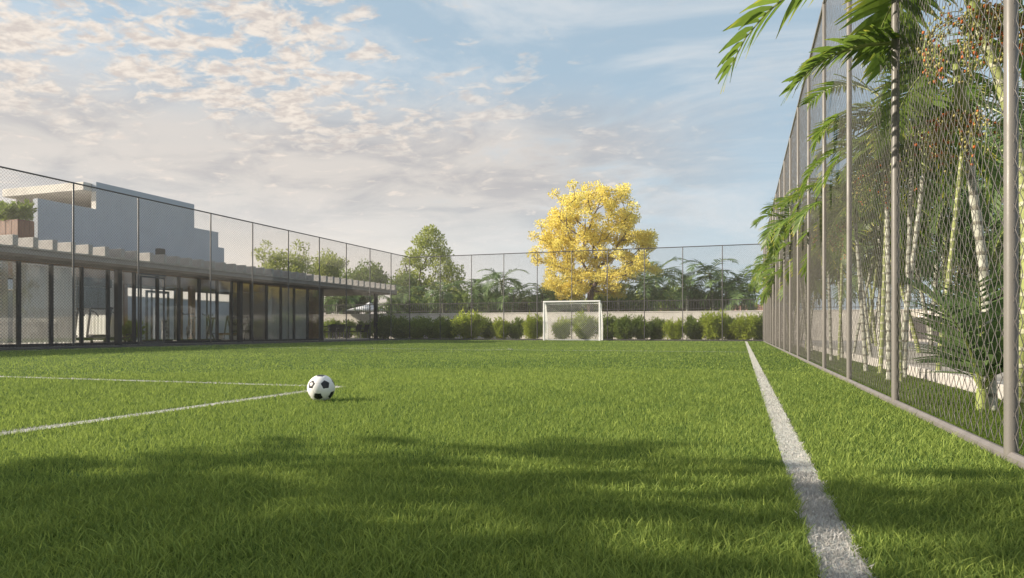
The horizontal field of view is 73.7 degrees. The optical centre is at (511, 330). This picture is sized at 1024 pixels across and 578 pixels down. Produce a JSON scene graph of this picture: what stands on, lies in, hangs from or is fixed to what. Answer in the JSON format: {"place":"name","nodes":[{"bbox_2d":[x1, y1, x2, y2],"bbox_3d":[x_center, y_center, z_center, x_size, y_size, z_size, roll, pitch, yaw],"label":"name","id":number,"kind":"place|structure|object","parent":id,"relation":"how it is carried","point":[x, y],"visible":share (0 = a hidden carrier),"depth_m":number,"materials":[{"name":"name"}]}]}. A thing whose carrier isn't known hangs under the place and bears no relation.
{"place":"outdoors","nodes":[
{"label":"outdoors","id":0,"kind":"place"},
{"bbox_2d":[2,182,223,261],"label":"stepped building","id":1,"kind":"structure","parent":0,"point":[101,218],"depth_m":27.94,"materials":[{"name":"white concrete"}]},
{"bbox_2d":[0,339,1023,577],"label":"turf","id":2,"kind":"structure","parent":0,"point":[418,364],"depth_m":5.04,"materials":[{"name":"plant"}]},
{"bbox_2d":[0,387,338,434],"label":"penalty area side line","id":3,"kind":"object","parent":2,"relation":"on","point":[142,414],"visible":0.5,"depth_m":4.00,"materials":[{"name":"paint"}]},
{"bbox_2d":[1,390,305,434],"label":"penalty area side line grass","id":4,"kind":"structure","parent":3,"relation":"on","point":[43,426],"depth_m":3.98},
{"bbox_2d":[0,376,342,386],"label":"penalty area line","id":5,"kind":"object","parent":2,"relation":"on","point":[171,381],"visible":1,"depth_m":6.68,"materials":[{"name":"paint"}]},
{"bbox_2d":[0,375,337,386],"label":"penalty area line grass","id":6,"kind":"structure","parent":5,"relation":"on","point":[159,380],"depth_m":6.68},
{"bbox_2d":[307,375,334,400],"bbox_3d":[-1.356,0.408,4.850,0.192,0.192,0.192,0,0,19],"label":"football","id":7,"kind":"object","parent":2,"relation":"on","point":[320,387],"visible":0.96,"depth_m":4.78,"materials":[{"name":"white leather"}]},
{"bbox_2d":[543,300,602,340],"bbox_3d":[3.116,-0.505,34.655,2.963,2.010,0.867,0,0,19],"label":"football goal","id":8,"kind":"object","parent":2,"relation":"on","point":[600,317],"visible":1,"depth_m":34.67,"materials":[{"name":"white metal"}]},
{"bbox_2d":[410,244,762,340],"bbox_3d":[3.081,-1.791,35.256,18.596,4.682,0.060,0,0,19],"label":"chain link fence","id":9,"kind":"object","parent":2,"relation":"on","point":[650,339],"visible":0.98,"depth_m":34.92,"materials":[{"name":"metal"}]},
{"bbox_2d":[744,264,766,306],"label":"palm","id":10,"kind":"object","parent":2,"relation":"on","point":[759,282],"visible":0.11,"depth_m":28.56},
{"bbox_2d":[752,262,795,337],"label":"palm","id":11,"kind":"object","parent":2,"relation":"on","point":[766,294],"visible":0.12,"depth_m":24.13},
{"bbox_2d":[751,251,803,345],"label":"palm","id":12,"kind":"object","parent":2,"relation":"on","point":[770,270],"visible":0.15,"depth_m":21.41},
{"bbox_2d":[762,218,844,350],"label":"palm","id":13,"kind":"object","parent":2,"relation":"on","point":[780,270],"visible":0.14,"depth_m":17.10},
{"bbox_2d":[750,194,867,352],"bbox_3d":[6.186,-1.124,14.309,2.314,3.369,2.030,0,0,28],"label":"palm","id":14,"kind":"object","parent":2,"relation":"on","point":[767,234],"visible":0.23,"depth_m":14.41,"materials":[{"name":"plant"}]},
{"bbox_2d":[745,341,875,577],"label":"touchline","id":15,"kind":"object","parent":2,"relation":"on","point":[762,382],"visible":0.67,"depth_m":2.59,"materials":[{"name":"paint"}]},
{"bbox_2d":[771,170,869,359],"bbox_3d":[5.597,-1.212,11.945,1.715,3.539,2.692,0,0,42],"label":"palm","id":16,"kind":"object","parent":2,"relation":"on","point":[785,201],"visible":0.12,"depth_m":11.61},
{"bbox_2d":[715,0,1023,416],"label":"palm","id":17,"kind":"object","parent":2,"relation":"on","point":[881,11],"visible":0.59,"depth_m":4.25,"materials":[{"name":"plant"}]},
{"bbox_2d":[788,111,967,372],"bbox_3d":[4.662,-1.087,8.771,2.048,3.292,1.848,0,0,19],"label":"palm","id":18,"kind":"object","parent":2,"relation":"on","point":[799,218],"visible":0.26,"depth_m":8.88,"materials":[{"name":"plant"}]},
{"bbox_2d":[763,0,1023,468],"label":"chain link fence","id":19,"kind":"object","parent":2,"relation":"on","point":[788,304],"visible":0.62,"depth_m":4.59,"materials":[{"name":"metal"}]},
{"bbox_2d":[779,0,1023,410],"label":"palm","id":20,"kind":"object","parent":2,"relation":"on","point":[878,36],"visible":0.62,"depth_m":4.62,"materials":[{"name":"plant"}]},
{"bbox_2d":[798,50,1023,381],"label":"palm","id":21,"kind":"object","parent":2,"relation":"on","point":[818,133],"visible":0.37,"depth_m":7.32,"materials":[{"name":"plant"}]},
{"bbox_2d":[897,271,1019,411],"bbox_3d":[3.078,0.075,4.324,1.074,0.890,1.688,0,0,35],"label":"young palm","id":22,"kind":"object","parent":2,"relation":"on","point":[994,322],"visible":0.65,"depth_m":4.15,"materials":[{"name":"plant"}]},
{"bbox_2d":[0,0,1023,313],"label":"sky","id":23,"kind":"structure","parent":0,"point":[372,124],"materials":[{"name":"blue"}]},
{"bbox_2d":[795,340,1002,381],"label":"pavement","id":24,"kind":"structure","parent":0,"point":[999,376],"depth_m":14.90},
{"bbox_2d":[784,184,953,357],"bbox_3d":[6.234,-1.138,12.176,2.086,3.394,2.890,0,0,-17],"label":"palm","id":25,"kind":"object","parent":24,"relation":"on","point":[866,260],"visible":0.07,"depth_m":11.98,"materials":[{"name":"plant"}]},
{"bbox_2d":[796,171,949,357],"bbox_3d":[5.539,-0.976,10.650,2.314,3.063,2.030,0,0,-25],"label":"palm","id":26,"kind":"object","parent":24,"relation":"on","point":[878,242],"visible":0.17,"depth_m":10.48,"materials":[{"name":"plant"}]},
{"bbox_2d":[826,242,927,343],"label":"palm","id":27,"kind":"object","parent":24,"relation":"on","point":[853,284],"visible":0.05,"depth_m":26.82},
{"bbox_2d":[830,228,966,345],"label":"palm","id":28,"kind":"object","parent":24,"relation":"on","point":[864,256],"visible":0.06,"depth_m":22.19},
{"bbox_2d":[814,116,1002,352],"bbox_3d":[9.151,-1.969,15.550,4.502,5.068,4.546,0,0,25],"label":"palm","id":29,"kind":"object","parent":24,"relation":"on","point":[939,252],"visible":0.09,"depth_m":15.23,"materials":[{"name":"plant"}]},
{"bbox_2d":[876,178,1020,328],"bbox_3d":[11.777,-2.019,17.859,4.638,5.171,4.594,0,0,-17],"label":"palm","id":30,"kind":"object","parent":24,"relation":"on","point":[998,222],"visible":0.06,"depth_m":17.61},
{"bbox_2d":[922,56,1023,282],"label":"palm","id":31,"kind":"object","parent":24,"relation":"on","point":[999,112],"visible":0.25,"depth_m":9.61,"materials":[{"name":"plant"}]},
{"bbox_2d":[941,92,1023,279],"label":"palm","id":32,"kind":"object","parent":24,"relation":"on","point":[998,198],"visible":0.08,"depth_m":12.98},
{"bbox_2d":[777,344,1023,455],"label":"verge grass","id":33,"kind":"structure","parent":0,"point":[973,420],"depth_m":4.59,"materials":[{"name":"plant"}]},
{"label":"ground","id":34,"kind":"structure","parent":0,"visible":0},
{"bbox_2d":[251,239,313,273],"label":"broadleaf tree","id":35,"kind":"object","parent":34,"relation":"on","point":[283,261],"visible":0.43,"depth_m":58.41,"materials":[{"name":"green plant"}]},
{"bbox_2d":[306,248,348,313],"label":"broadleaf tree","id":36,"kind":"object","parent":34,"relation":"on","point":[333,264],"visible":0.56,"depth_m":64.17,"materials":[{"name":"green plant"}]},
{"bbox_2d":[324,296,358,313],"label":"palm","id":37,"kind":"object","parent":34,"relation":"on","point":[331,303],"visible":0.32,"depth_m":47.05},
{"bbox_2d":[324,295,368,313],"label":"broadleaf tree","id":38,"kind":"object","parent":34,"relation":"on","point":[341,302],"visible":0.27,"depth_m":52.60,"materials":[{"name":"green plant"}]},
{"bbox_2d":[339,295,379,313],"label":"palm","id":39,"kind":"object","parent":34,"relation":"on","point":[349,305],"visible":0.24,"depth_m":52.59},
{"bbox_2d":[339,258,392,313],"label":"broadleaf tree","id":40,"kind":"object","parent":34,"relation":"on","point":[373,272],"visible":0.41,"depth_m":55.73,"materials":[{"name":"green plant"}]},
{"bbox_2d":[371,283,430,313],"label":"palm","id":41,"kind":"object","parent":34,"relation":"on","point":[401,300],"visible":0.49,"depth_m":46.12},
{"bbox_2d":[387,273,426,301],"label":"broadleaf tree","id":42,"kind":"object","parent":34,"relation":"on","point":[405,280],"visible":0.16,"depth_m":52.72,"materials":[{"name":"green plant"}]},
{"bbox_2d":[381,295,437,313],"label":"broadleaf tree","id":43,"kind":"object","parent":34,"relation":"on","point":[417,302],"visible":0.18,"depth_m":48.09,"materials":[{"name":"green plant"}]},
{"bbox_2d":[394,224,468,312],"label":"broadleaf tree","id":44,"kind":"object","parent":34,"relation":"on","point":[424,243],"visible":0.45,"depth_m":54.17,"materials":[{"name":"green plant"}]},
{"bbox_2d":[419,282,465,312],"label":"palm","id":45,"kind":"object","parent":34,"relation":"on","point":[436,290],"visible":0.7,"depth_m":45.18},
{"bbox_2d":[434,291,482,312],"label":"broadleaf tree","id":46,"kind":"object","parent":34,"relation":"on","point":[463,300],"visible":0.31,"depth_m":49.01,"materials":[{"name":"green plant"}]},
{"bbox_2d":[445,277,499,312],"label":"palm","id":47,"kind":"object","parent":34,"relation":"on","point":[477,287],"visible":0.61,"depth_m":45.19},
{"bbox_2d":[463,288,508,312],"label":"palm","id":48,"kind":"object","parent":34,"relation":"on","point":[492,305],"visible":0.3,"depth_m":47.47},
{"bbox_2d":[472,267,542,312],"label":"palm","id":49,"kind":"object","parent":34,"relation":"on","point":[518,287],"visible":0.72,"depth_m":43.98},
{"bbox_2d":[502,295,553,312],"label":"broadleaf tree","id":50,"kind":"object","parent":34,"relation":"on","point":[522,305],"visible":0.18,"depth_m":48.16,"materials":[{"name":"green plant"}]},
{"bbox_2d":[519,284,565,311],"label":"palm","id":51,"kind":"object","parent":34,"relation":"on","point":[548,294],"visible":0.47,"depth_m":44.35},
{"bbox_2d":[534,291,584,311],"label":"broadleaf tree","id":52,"kind":"object","parent":34,"relation":"on","point":[546,299],"visible":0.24,"depth_m":45.11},
{"bbox_2d":[526,179,663,311],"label":"yellow tree","id":53,"kind":"object","parent":34,"relation":"on","point":[563,222],"visible":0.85,"depth_m":41.84,"materials":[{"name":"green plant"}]},
{"bbox_2d":[580,292,625,311],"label":"broadleaf tree","id":54,"kind":"object","parent":34,"relation":"on","point":[605,304],"visible":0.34,"depth_m":45.52,"materials":[{"name":"green plant"}]},
{"bbox_2d":[597,283,641,311],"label":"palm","id":55,"kind":"object","parent":34,"relation":"on","point":[621,302],"visible":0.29,"depth_m":44.18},
{"bbox_2d":[324,296,930,340],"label":"boundary wall","id":56,"kind":"structure","parent":34,"relation":"on","point":[553,316],"depth_m":38.99,"materials":[{"name":"grey paint"}]},
{"bbox_2d":[609,289,655,311],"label":"broadleaf tree","id":57,"kind":"object","parent":34,"relation":"on","point":[631,309],"visible":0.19,"depth_m":45.88,"materials":[{"name":"green plant"}]},
{"bbox_2d":[620,273,678,311],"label":"palm","id":58,"kind":"object","parent":34,"relation":"on","point":[648,293],"visible":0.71,"depth_m":41.49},
{"bbox_2d":[636,256,686,302],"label":"palm","id":59,"kind":"object","parent":34,"relation":"on","point":[670,274],"visible":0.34,"depth_m":47.82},
{"bbox_2d":[650,281,688,310],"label":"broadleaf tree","id":60,"kind":"object","parent":34,"relation":"on","point":[672,297],"visible":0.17,"depth_m":55.53,"materials":[{"name":"green plant"}]},
{"bbox_2d":[660,275,717,310],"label":"palm","id":61,"kind":"object","parent":34,"relation":"on","point":[691,281],"visible":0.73,"depth_m":40.68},
{"bbox_2d":[679,290,729,310],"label":"broadleaf tree","id":62,"kind":"object","parent":34,"relation":"on","point":[698,301],"visible":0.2,"depth_m":44.33,"materials":[{"name":"green plant"}]},
{"bbox_2d":[680,257,756,310],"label":"palm","id":63,"kind":"object","parent":34,"relation":"on","point":[716,279],"visible":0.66,"depth_m":40.45,"materials":[{"name":"plant"}]},
{"bbox_2d":[713,269,769,310],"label":"palm","id":64,"kind":"object","parent":34,"relation":"on","point":[743,305],"visible":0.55,"depth_m":39.47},
{"bbox_2d":[795,341,1002,399],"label":"kerb","id":65,"kind":"structure","parent":34,"relation":"on","point":[967,380],"depth_m":6.47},
{"bbox_2d":[821,9,1023,377],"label":"palm","id":66,"kind":"object","parent":34,"relation":"on","point":[833,161],"visible":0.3,"depth_m":7.05,"materials":[{"name":"plant"}]},
{"bbox_2d":[910,303,1019,341],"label":"boundary wall","id":67,"kind":"structure","parent":34,"relation":"on","point":[921,330],"depth_m":31.81,"materials":[{"name":"grey paint"}]},
{"bbox_2d":[929,218,1019,305],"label":"broadleaf tree","id":68,"kind":"object","parent":34,"relation":"on","point":[965,274],"visible":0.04,"depth_m":29.95,"materials":[{"name":"green plant"}]},
{"bbox_2d":[984,225,1020,297],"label":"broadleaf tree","id":69,"kind":"object","parent":34,"relation":"on","point":[999,263],"visible":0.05,"depth_m":24.92,"materials":[{"name":"green plant"}]},
{"label":"fence footing","id":70,"kind":"structure","parent":34,"relation":"on","visible":0},
{"bbox_2d":[0,166,409,350],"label":"chain link fence","id":71,"kind":"object","parent":70,"relation":"on","point":[147,344],"visible":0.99,"depth_m":23.05,"materials":[{"name":"metal"}]},
{"label":"patio","id":72,"kind":"structure","parent":0,"visible":0},
{"bbox_2d":[8,289,228,341],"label":"garden wall","id":73,"kind":"structure","parent":72,"relation":"on","point":[10,322],"depth_m":38.09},
{"bbox_2d":[0,234,397,347],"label":"gym pavilion","id":74,"kind":"structure","parent":72,"relation":"on","point":[30,250],"depth_m":27.18,"materials":[{"name":"grey concrete"}]},
{"bbox_2d":[0,262,7,343],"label":"curtain","id":75,"kind":"object","parent":74,"relation":"hanging from","point":[4,309],"visible":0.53,"depth_m":20.68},
{"bbox_2d":[0,198,36,237],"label":"roof planter","id":76,"kind":"object","parent":74,"relation":"on","point":[10,217],"visible":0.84,"depth_m":23.11,"materials":[{"name":"green wood"}]},
{"bbox_2d":[13,263,75,343],"bbox_3d":[-14.957,-0.830,21.881,0.098,2.500,2.050,0,0,19],"label":"curtain","id":77,"kind":"object","parent":74,"relation":"hanging from","point":[58,315],"visible":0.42,"depth_m":21.77,"materials":[{"name":"fabric"}]},
{"bbox_2d":[76,305,93,342],"bbox_3d":[-15.498,-0.370,24.041,1.700,1.620,0.810,0,0,37],"label":"treadmill","id":78,"kind":"object","parent":74,"relation":"on","point":[85,338],"visible":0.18,"depth_m":24.24,"materials":[{"name":"black metal"}]},
{"bbox_2d":[76,286,105,307],"bbox_3d":[-16.614,-1.300,26.526,0.080,0.840,1.840,0,0,19],"label":"wall screen","id":79,"kind":"object","parent":74,"relation":"hanging from","point":[102,295],"depth_m":26.77,"materials":[{"name":"black"}]},
{"bbox_2d":[76,277,111,287],"bbox_3d":[-16.661,-1.910,26.542,0.060,0.340,2.500,0,0,19],"label":"roller blind","id":80,"kind":"object","parent":74,"relation":"attached to","point":[92,283],"visible":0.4,"depth_m":26.92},
{"bbox_2d":[76,280,122,341],"bbox_3d":[-16.899,-0.830,26.464,0.099,2.500,4.200,0,0,19],"label":"curtain","id":81,"kind":"object","parent":74,"relation":"hanging from","point":[94,323],"visible":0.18,"depth_m":27.50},
{"bbox_2d":[86,299,126,341],"bbox_3d":[-15.162,-0.370,25.511,1.700,1.620,0.810,0,0,37],"label":"treadmill","id":82,"kind":"object","parent":74,"relation":"on","point":[102,304],"visible":0.59,"depth_m":25.61,"materials":[{"name":"black plastic"}]},
{"bbox_2d":[122,320,146,341],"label":"potted plant","id":83,"kind":"object","parent":74,"relation":"on","point":[128,332],"visible":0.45,"depth_m":26.07,"materials":[{"name":"green plant"}]},
{"bbox_2d":[128,286,175,339],"bbox_3d":[-16.926,-0.780,32.064,0.060,2.440,2.800,0,0,19],"label":"rear window frame","id":84,"kind":"structure","parent":74,"relation":"in","point":[128,286],"depth_m":32.07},
{"bbox_2d":[142,290,172,341],"bbox_3d":[-14.728,-0.610,28.371,0.600,2.100,1.180,0,0,19],"label":"cable machine","id":85,"kind":"object","parent":74,"relation":"on","point":[146,318],"visible":0.66,"depth_m":28.19,"materials":[{"name":"black metal"}]},
{"bbox_2d":[181,313,201,340],"bbox_3d":[-13.604,-0.172,28.901,0.560,1.213,1.210,0,0,-41],"label":"exercise bike","id":86,"kind":"object","parent":74,"relation":"on","point":[188,330],"visible":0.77,"depth_m":28.97,"materials":[{"name":"silver metal"}]},
{"bbox_2d":[183,290,229,338],"bbox_3d":[-15.810,-0.780,35.382,0.060,2.440,3.400,0,0,19],"label":"rear window frame","id":87,"kind":"structure","parent":74,"relation":"in","point":[183,290],"depth_m":35.38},
{"bbox_2d":[202,313,219,340],"bbox_3d":[-13.364,-0.172,30.244,0.560,1.213,1.210,0,0,-41],"label":"exercise bike","id":88,"kind":"object","parent":74,"relation":"on","point":[208,331],"visible":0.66,"depth_m":30.33,"materials":[{"name":"black metal"}]},
{"bbox_2d":[224,315,253,339],"bbox_3d":[-12.971,-0.135,32.423,0.608,1.169,1.452,0,0,19],"label":"dumbbell rack","id":89,"kind":"object","parent":74,"relation":"on","point":[244,317],"visible":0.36,"depth_m":32.28,"materials":[{"name":"metal"}]},
{"bbox_2d":[268,287,305,338],"bbox_3d":[-11.062,-0.830,33.627,0.099,2.500,3.200,0,0,19],"label":"curtain","id":90,"kind":"object","parent":74,"relation":"hanging from","point":[299,298],"visible":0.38,"depth_m":33.59,"materials":[{"name":"fabric"}]},
{"bbox_2d":[324,318,341,337],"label":"shrub","id":91,"kind":"object","parent":72,"relation":"on","point":[334,322],"visible":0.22,"depth_m":42.05,"materials":[{"name":"green plant"}]},
{"bbox_2d":[338,319,355,337],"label":"shrub","id":92,"kind":"object","parent":72,"relation":"on","point":[348,327],"visible":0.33,"depth_m":42.09,"materials":[{"name":"green plant"}]},
{"label":"planting bed","id":93,"kind":"structure","parent":0,"visible":0},
{"bbox_2d":[350,320,373,337],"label":"shrub","id":94,"kind":"object","parent":93,"relation":"in","point":[362,327],"visible":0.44,"depth_m":41.27,"materials":[{"name":"green plant"}]},
{"bbox_2d":[370,313,395,338],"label":"shrub","id":95,"kind":"object","parent":93,"relation":"in","point":[384,333],"visible":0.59,"depth_m":40.53,"materials":[{"name":"green plant"}]},
{"bbox_2d":[388,316,411,338],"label":"shrub","id":96,"kind":"object","parent":93,"relation":"in","point":[393,328],"visible":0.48,"depth_m":40.31,"materials":[{"name":"green plant"}]},
{"bbox_2d":[401,315,429,337],"bbox_3d":[-5.570,-0.182,39.920,1.835,1.591,1.845,0,0,-17],"label":"shrub","id":97,"kind":"object","parent":93,"relation":"in","point":[416,327],"visible":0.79,"depth_m":39.75,"materials":[{"name":"green plant"}]},
{"bbox_2d":[421,316,445,338],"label":"shrub","id":98,"kind":"object","parent":93,"relation":"on","point":[431,330],"visible":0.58,"depth_m":39.53,"materials":[{"name":"green plant"}]},
{"bbox_2d":[435,315,459,338],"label":"shrub","id":99,"kind":"object","parent":93,"relation":"on","point":[447,324],"visible":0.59,"depth_m":39.08,"materials":[{"name":"green plant"}]},
{"bbox_2d":[449,308,488,338],"bbox_3d":[-2.459,-0.384,38.984,2.324,2.046,2.224,0,0,-3],"label":"shrub","id":100,"kind":"object","parent":93,"relation":"on","point":[476,319],"visible":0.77,"depth_m":38.48,"materials":[{"name":"green plant"}]},
{"bbox_2d":[481,317,494,338],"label":"shrub","id":101,"kind":"object","parent":93,"relation":"on","point":[485,336],"visible":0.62,"depth_m":38.79,"materials":[{"name":"green plant"}]},
{"bbox_2d":[490,316,511,338],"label":"shrub","id":102,"kind":"object","parent":93,"relation":"on","point":[495,328],"visible":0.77,"depth_m":38.00,"materials":[{"name":"green plant"}]},
{"bbox_2d":[507,316,523,338],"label":"shrub","id":103,"kind":"object","parent":93,"relation":"on","point":[515,330],"visible":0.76,"depth_m":37.98,"materials":[{"name":"green plant"}]},
{"bbox_2d":[521,312,546,338],"bbox_3d":[1.114,-0.258,37.206,1.614,1.758,1.545,0,0,-27],"label":"shrub","id":104,"kind":"object","parent":93,"relation":"on","point":[527,332],"visible":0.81,"depth_m":36.88,"materials":[{"name":"green plant"}]},
{"bbox_2d":[550,315,573,338],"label":"shrub","id":105,"kind":"object","parent":93,"relation":"on","point":[564,330],"visible":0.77,"depth_m":36.79,"materials":[{"name":"green plant"}]},
{"bbox_2d":[569,308,598,338],"bbox_3d":[3.958,-0.309,36.919,1.756,1.873,1.835,0,0,3],"label":"shrub","id":106,"kind":"object","parent":93,"relation":"on","point":[584,320],"visible":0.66,"depth_m":36.51,"materials":[{"name":"green plant"}]},
{"bbox_2d":[592,312,615,338],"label":"shrub","id":107,"kind":"object","parent":93,"relation":"on","point":[610,336],"visible":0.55,"depth_m":36.23,"materials":[{"name":"green plant"}]},
{"bbox_2d":[608,313,637,338],"bbox_3d":[5.943,-0.130,35.965,1.657,1.620,1.743,0,0,24],"label":"shrub","id":108,"kind":"object","parent":93,"relation":"on","point":[617,326],"visible":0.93,"depth_m":35.64,"materials":[{"name":"green plant"}]},
{"bbox_2d":[630,313,653,338],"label":"shrub","id":109,"kind":"object","parent":93,"relation":"on","point":[640,335],"visible":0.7,"depth_m":35.56,"materials":[{"name":"green plant"}]},
{"bbox_2d":[645,316,667,338],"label":"shrub","id":110,"kind":"object","parent":93,"relation":"on","point":[655,322],"visible":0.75,"depth_m":35.62,"materials":[{"name":"green plant"}]},
{"bbox_2d":[662,317,688,338],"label":"shrub","id":111,"kind":"object","parent":93,"relation":"on","point":[675,329],"visible":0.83,"depth_m":34.67,"materials":[{"name":"green plant"}]},
{"bbox_2d":[683,314,705,339],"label":"shrub","id":112,"kind":"object","parent":93,"relation":"on","point":[692,335],"visible":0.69,"depth_m":34.85,"materials":[{"name":"green plant"}]},
{"bbox_2d":[694,308,731,339],"bbox_3d":[10.159,-0.274,34.451,1.777,1.895,1.788,0,0,-45],"label":"shrub","id":113,"kind":"object","parent":93,"relation":"on","point":[708,326],"visible":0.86,"depth_m":34.10,"materials":[{"name":"green plant"}]},
{"bbox_2d":[725,312,762,339],"bbox_3d":[11.516,-0.180,33.863,1.788,1.668,1.777,0,0,2],"label":"shrub","id":114,"kind":"object","parent":93,"relation":"on","point":[740,330],"visible":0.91,"depth_m":33.54,"materials":[{"name":"green plant"}]},
{"bbox_2d":[749,311,771,339],"bbox_3d":[12.333,-0.146,34.044,1.381,1.660,1.453,0,0,-5],"label":"shrub","id":115,"kind":"object","parent":93,"relation":"on","point":[760,334],"visible":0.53,"depth_m":33.73,"materials":[{"name":"green plant"}]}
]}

